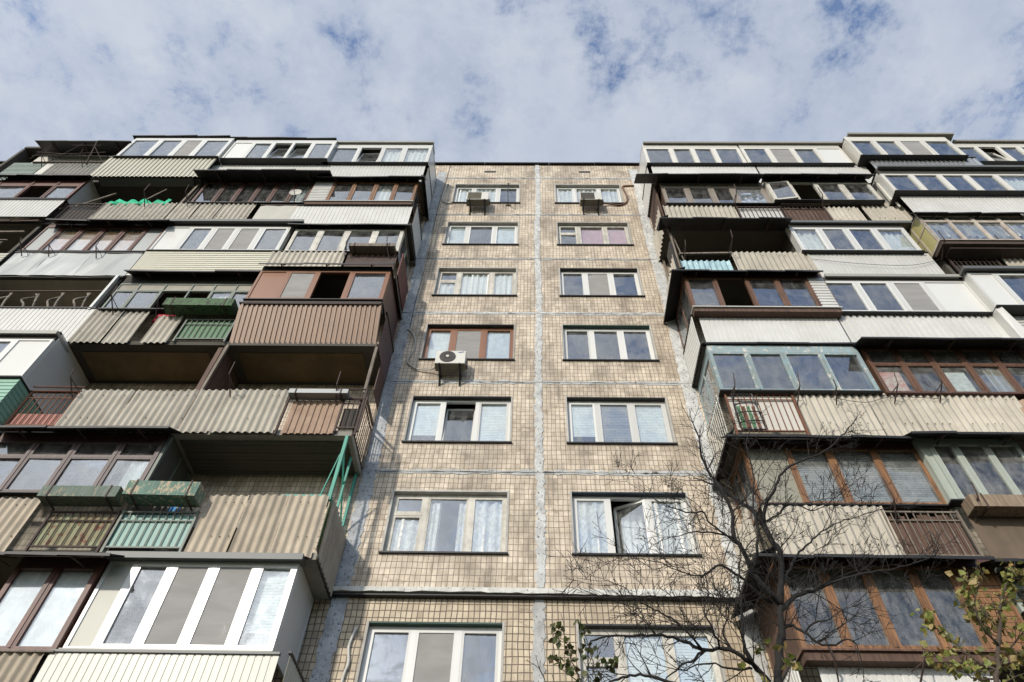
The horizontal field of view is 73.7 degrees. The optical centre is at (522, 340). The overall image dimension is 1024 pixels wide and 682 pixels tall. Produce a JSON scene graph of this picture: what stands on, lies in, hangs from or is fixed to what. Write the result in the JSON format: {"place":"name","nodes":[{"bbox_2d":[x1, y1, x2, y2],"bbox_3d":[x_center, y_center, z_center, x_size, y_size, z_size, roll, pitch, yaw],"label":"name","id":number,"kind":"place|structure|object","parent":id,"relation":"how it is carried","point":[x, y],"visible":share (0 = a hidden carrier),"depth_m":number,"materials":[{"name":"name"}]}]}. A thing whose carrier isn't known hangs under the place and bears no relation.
{"place":"outdoors","nodes":[
{"label":"outdoors","id":0,"kind":"place"},
{"bbox_2d":[166,507,180,514],"bbox_3d":[-6.330,3.004,12.551,0.200,0.556,0.140,0,-51,1],"label":"blue bag","id":1,"kind":"object","parent":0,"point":[172,508],"visible":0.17,"depth_m":12.43,"materials":[{"name":"plastic"}]},
{"bbox_2d":[0,0,1023,163],"label":"sky","id":2,"kind":"structure","parent":0,"point":[594,81],"materials":[{"name":"blue"}]},
{"bbox_3d":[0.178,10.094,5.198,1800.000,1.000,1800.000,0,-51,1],"label":"ground","id":3,"kind":"structure","parent":0,"visible":0},
{"bbox_2d":[0,133,1023,681],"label":"apartment building","id":4,"kind":"structure","parent":3,"relation":"on","point":[406,519],"depth_m":15.23,"materials":[{"name":"tile"}]},
{"bbox_2d":[0,292,13,305],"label":"bracket","id":5,"kind":"object","parent":4,"relation":"hanging from","point":[5,298],"visible":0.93,"depth_m":17.45,"materials":[{"name":"grey metal"}]},
{"bbox_2d":[20,293,40,306],"bbox_3d":[-12.516,-0.958,17.342,0.507,0.829,0.155,0,-51,1],"label":"bracket","id":6,"kind":"object","parent":4,"relation":"hanging from","point":[37,296],"visible":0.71,"depth_m":17.39,"materials":[{"name":"grey metal"}]},
{"bbox_2d":[46,293,65,306],"bbox_3d":[-11.892,-0.936,17.313,0.359,0.970,0.153,0,-51,1],"label":"bracket","id":7,"kind":"object","parent":4,"relation":"hanging from","point":[55,298],"visible":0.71,"depth_m":17.37,"materials":[{"name":"grey metal"}]},
{"bbox_2d":[37,484,124,510],"bbox_3d":[-7.775,2.772,12.085,1.380,0.280,0.382,0,-51,1],"label":"planter","id":8,"kind":"object","parent":4,"relation":"on","point":[52,495],"visible":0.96,"depth_m":11.98,"materials":[{"name":"green wood"}]},
{"bbox_2d":[73,293,90,306],"bbox_3d":[-11.216,-0.948,17.324,0.409,0.923,0.154,0,-51,1],"label":"bracket","id":9,"kind":"object","parent":4,"relation":"hanging from","point":[85,298],"visible":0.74,"depth_m":17.37,"materials":[{"name":"grey metal"}]},
{"bbox_2d":[108,199,171,205],"bbox_3d":[-11.943,-4.294,21.251,1.950,0.500,0.238,0,-51,1],"label":"netting","id":10,"kind":"object","parent":4,"relation":"on","point":[132,201],"visible":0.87,"depth_m":21.26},
{"bbox_2d":[151,314,173,323],"bbox_3d":[-8.800,-0.590,16.850,0.500,0.489,0.174,0,-51,1],"label":"red cloth","id":11,"kind":"object","parent":4,"relation":"on","point":[155,319],"visible":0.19,"depth_m":16.80,"materials":[{"name":"red fabric"}]},
{"bbox_2d":[122,479,205,510],"bbox_3d":[-6.324,2.732,12.094,1.280,0.369,0.422,0,-51,1],"label":"planter","id":12,"kind":"object","parent":4,"relation":"on","point":[138,492],"visible":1,"depth_m":11.97,"materials":[{"name":"green wood"}]},
{"bbox_2d":[149,506,184,514],"bbox_3d":[-6.435,3.109,12.290,0.629,1.319,0.080,0,-51,1],"label":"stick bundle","id":13,"kind":"object","parent":4,"relation":"on","point":[167,509],"visible":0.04,"depth_m":12.35,"materials":[{"name":"grey wood"}]},
{"bbox_2d":[162,297,237,318],"bbox_3d":[-7.768,-0.799,16.512,1.670,0.343,0.402,0,-51,1],"label":"planter","id":14,"kind":"object","parent":4,"relation":"on","point":[174,306],"visible":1,"depth_m":16.40,"materials":[{"name":"green metal"}]},
{"bbox_2d":[289,185,301,201],"bbox_3d":[-7.019,-4.574,21.064,0.306,0.512,0.374,-32,-58,24],"label":"satellite dish","id":15,"kind":"object","parent":4,"relation":"attached to","point":[295,192],"visible":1,"depth_m":21.15,"materials":[{"name":"white metal"}]},
{"bbox_2d":[288,388,349,401],"bbox_3d":[-4.211,1.132,14.185,1.230,0.170,0.282,0,-51,1],"label":"planter","id":16,"kind":"object","parent":4,"relation":"on","point":[296,393],"visible":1,"depth_m":14.11,"materials":[{"name":"metal"}]},
{"bbox_2d":[340,626,357,681],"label":"drip pipe","id":17,"kind":"object","parent":4,"relation":"attached to","point":[348,654],"visible":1,"depth_m":11.32,"materials":[{"name":"white plastic"}]},
{"bbox_2d":[349,242,395,253],"bbox_3d":[-4.088,-2.498,18.668,1.250,0.190,0.342,0,-51,1],"label":"planter","id":18,"kind":"object","parent":4,"relation":"on","point":[367,248],"visible":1,"depth_m":18.59,"materials":[{"name":"brown wood"}]},
{"bbox_2d":[390,329,434,369],"bbox_3d":[-2.800,0.303,17.296,1.431,2.047,0.124,-5,-52,5],"label":"cable","id":19,"kind":"object","parent":4,"relation":"attached to","point":[411,353],"visible":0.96,"depth_m":17.36,"materials":[{"name":"grey plastic"}]},
{"bbox_2d":[355,621,504,681],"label":"window","id":20,"kind":"structure","parent":4,"relation":"in","point":[434,650],"depth_m":11.58,"materials":[{"name":"white plastic"}]},
{"bbox_2d":[410,165,450,326],"bbox_3d":[-2.871,-3.514,22.096,0.134,10.300,0.014,0,-51,1],"label":"wire","id":21,"kind":"object","parent":4,"relation":"hanging from","point":[429,250],"visible":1,"depth_m":21.08,"materials":[{"name":"black metal"}]},
{"bbox_2d":[378,490,508,554],"bbox_3d":[-1.466,3.600,13.438,2.430,1.508,0.290,0,-51,1],"label":"window","id":22,"kind":"structure","parent":4,"relation":"in","point":[482,527],"depth_m":13.50,"materials":[{"name":"plastic"}]},
{"bbox_2d":[442,184,451,203],"bbox_3d":[-2.615,-5.229,24.229,0.416,1.501,0.043,0,-51,1],"label":"pipe","id":23,"kind":"object","parent":4,"relation":"attached to","point":[443,195],"visible":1,"depth_m":24.08,"materials":[{"name":"grey plastic"}]},
{"bbox_2d":[435,351,467,385],"bbox_3d":[-1.720,0.648,16.599,0.780,0.830,0.448,0,-51,1],"label":"air conditioner","id":24,"kind":"object","parent":4,"relation":"attached to","point":[451,361],"visible":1,"depth_m":16.54,"materials":[{"name":"white metal"}]},
{"bbox_2d":[401,395,512,443],"bbox_3d":[-1.426,1.893,15.658,2.430,1.508,0.410,0,-51,1],"label":"window","id":25,"kind":"structure","parent":4,"relation":"in","point":[492,419],"depth_m":15.78,"materials":[{"name":"plastic"}]},
{"bbox_2d":[418,324,514,360],"bbox_3d":[-1.386,0.092,17.802,2.430,1.508,0.290,0,-51,1],"label":"window","id":26,"kind":"structure","parent":4,"relation":"in","point":[481,342],"depth_m":17.98,"materials":[{"name":"brown plastic"}]},
{"bbox_2d":[431,267,516,296],"bbox_3d":[-1.345,-1.662,19.984,2.430,1.508,0.290,0,-51,1],"label":"window","id":27,"kind":"structure","parent":4,"relation":"in","point":[470,281],"depth_m":20.14,"materials":[{"name":"plastic"}]},
{"bbox_2d":[466,192,489,214],"bbox_3d":[-1.488,-4.688,23.244,0.800,0.880,0.438,0,-51,1],"label":"air conditioner","id":28,"kind":"object","parent":4,"relation":"attached to","point":[477,199],"visible":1,"depth_m":23.15,"materials":[{"name":"white metal"}]},
{"bbox_2d":[442,222,518,244],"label":"window","id":29,"kind":"structure","parent":4,"relation":"in","point":[456,233],"depth_m":22.42,"materials":[{"name":"plastic"}]},
{"bbox_2d":[450,184,520,203],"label":"window","id":30,"kind":"structure","parent":4,"relation":"in","point":[460,191],"depth_m":24.78,"materials":[{"name":"plastic"}]},
{"bbox_2d":[554,184,624,203],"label":"window","id":31,"kind":"structure","parent":4,"relation":"in","point":[564,193],"depth_m":24.68,"materials":[{"name":"plastic"}]},
{"bbox_2d":[579,193,603,214],"bbox_3d":[2.362,-4.670,23.200,0.800,0.860,0.438,0,-51,1],"label":"air conditioner","id":32,"kind":"object","parent":4,"relation":"attached to","point":[590,199],"visible":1,"depth_m":23.12,"materials":[{"name":"white metal"}]},
{"bbox_2d":[556,222,633,245],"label":"window","id":33,"kind":"structure","parent":4,"relation":"in","point":[604,237],"depth_m":22.31,"materials":[{"name":"plastic"}]},
{"bbox_2d":[559,268,644,296],"bbox_3d":[2.274,-1.640,19.935,2.430,1.508,0.290,0,-51,1],"label":"window","id":34,"kind":"structure","parent":4,"relation":"in","point":[596,282],"depth_m":20.13,"materials":[{"name":"plastic"}]},
{"bbox_2d":[561,324,659,361],"bbox_3d":[2.234,0.114,17.753,2.430,1.508,0.290,0,-51,1],"label":"window","id":35,"kind":"structure","parent":4,"relation":"in","point":[590,330],"depth_m":18.03,"materials":[{"name":"plastic"}]},
{"bbox_2d":[604,185,633,205],"bbox_3d":[3.367,-5.127,24.009,1.323,1.718,0.161,6,-51,-4],"label":"copper pipe","id":36,"kind":"object","parent":4,"relation":"attached to","point":[623,186],"visible":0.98,"depth_m":23.75,"materials":[{"name":"beige plastic"}]},
{"bbox_2d":[565,396,677,444],"bbox_3d":[2.194,1.868,15.571,2.430,1.508,0.290,0,-51,1],"label":"window","id":37,"kind":"structure","parent":4,"relation":"in","point":[608,420],"depth_m":15.70,"materials":[{"name":"plastic"}]},
{"bbox_2d":[570,491,702,556],"bbox_3d":[2.154,3.754,13.495,2.430,1.508,0.629,0,-51,1],"label":"window","id":38,"kind":"structure","parent":4,"relation":"in","point":[585,507],"depth_m":13.57,"materials":[{"name":"plastic"}]},
{"bbox_2d":[576,623,726,681],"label":"window","id":39,"kind":"structure","parent":4,"relation":"in","point":[716,673],"depth_m":11.51,"materials":[{"name":"white"}]},
{"bbox_2d":[695,289,713,304],"bbox_3d":[4.558,-1.010,16.889,0.469,0.901,0.255,-13,-53,11],"label":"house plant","id":40,"kind":"object","parent":4,"relation":"in","point":[705,298],"visible":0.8,"depth_m":16.98,"materials":[{"name":"grey plant"}]},
{"bbox_2d":[731,393,766,429],"bbox_3d":[4.521,1.341,13.654,0.516,1.042,0.247,0,-51,1],"label":"wire basket","id":41,"kind":"object","parent":4,"relation":"hanging from","point":[749,411],"visible":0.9,"depth_m":13.60,"materials":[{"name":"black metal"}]},
{"bbox_2d":[815,257,945,265],"bbox_3d":[9.606,-2.132,18.242,3.654,0.491,0.057,0,-51,1],"label":"wire","id":42,"kind":"object","parent":4,"relation":"attached to","point":[877,264],"visible":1,"depth_m":18.12,"materials":[{"name":"black metal"}]},
{"bbox_2d":[837,396,938,402],"bbox_3d":[7.527,1.210,14.080,2.152,0.197,0.029,0,-51,1],"label":"wire","id":43,"kind":"object","parent":4,"relation":"attached to","point":[887,397],"visible":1,"depth_m":14.10,"materials":[{"name":"black metal"}]},
{"bbox_2d":[961,493,1023,518],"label":"planter","id":44,"kind":"object","parent":4,"relation":"on","point":[994,505],"visible":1,"depth_m":11.76,"materials":[{"name":"brown wood"}]},
{"bbox_2d":[981,370,1018,399],"bbox_3d":[10.313,0.966,14.708,0.400,0.750,0.240,0,-51,1],"label":"curtain","id":45,"kind":"object","parent":4,"relation":"in","point":[1002,379],"visible":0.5,"depth_m":14.71,"materials":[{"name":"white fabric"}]},
{"bbox_2d":[547,613,618,681],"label":"climbing shoots","id":46,"kind":"object","parent":3,"relation":"on","point":[570,670],"visible":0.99,"depth_m":4.78,"materials":[{"name":"green plant"}]},
{"bbox_2d":[527,395,960,681],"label":"bare tree","id":47,"kind":"object","parent":3,"relation":"on","point":[778,601],"visible":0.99,"depth_m":5.96,"materials":[{"name":"brown plant"}]},
{"bbox_2d":[737,637,802,681],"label":"leafy shrub","id":48,"kind":"object","parent":3,"relation":"on","point":[796,666],"visible":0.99,"depth_m":5.26,"materials":[{"name":"green plant"}]},
{"bbox_2d":[910,557,1023,681],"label":"young tree","id":49,"kind":"object","parent":3,"relation":"on","point":[980,616],"visible":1,"depth_m":5.17,"materials":[{"name":"green plant"}]}
]}

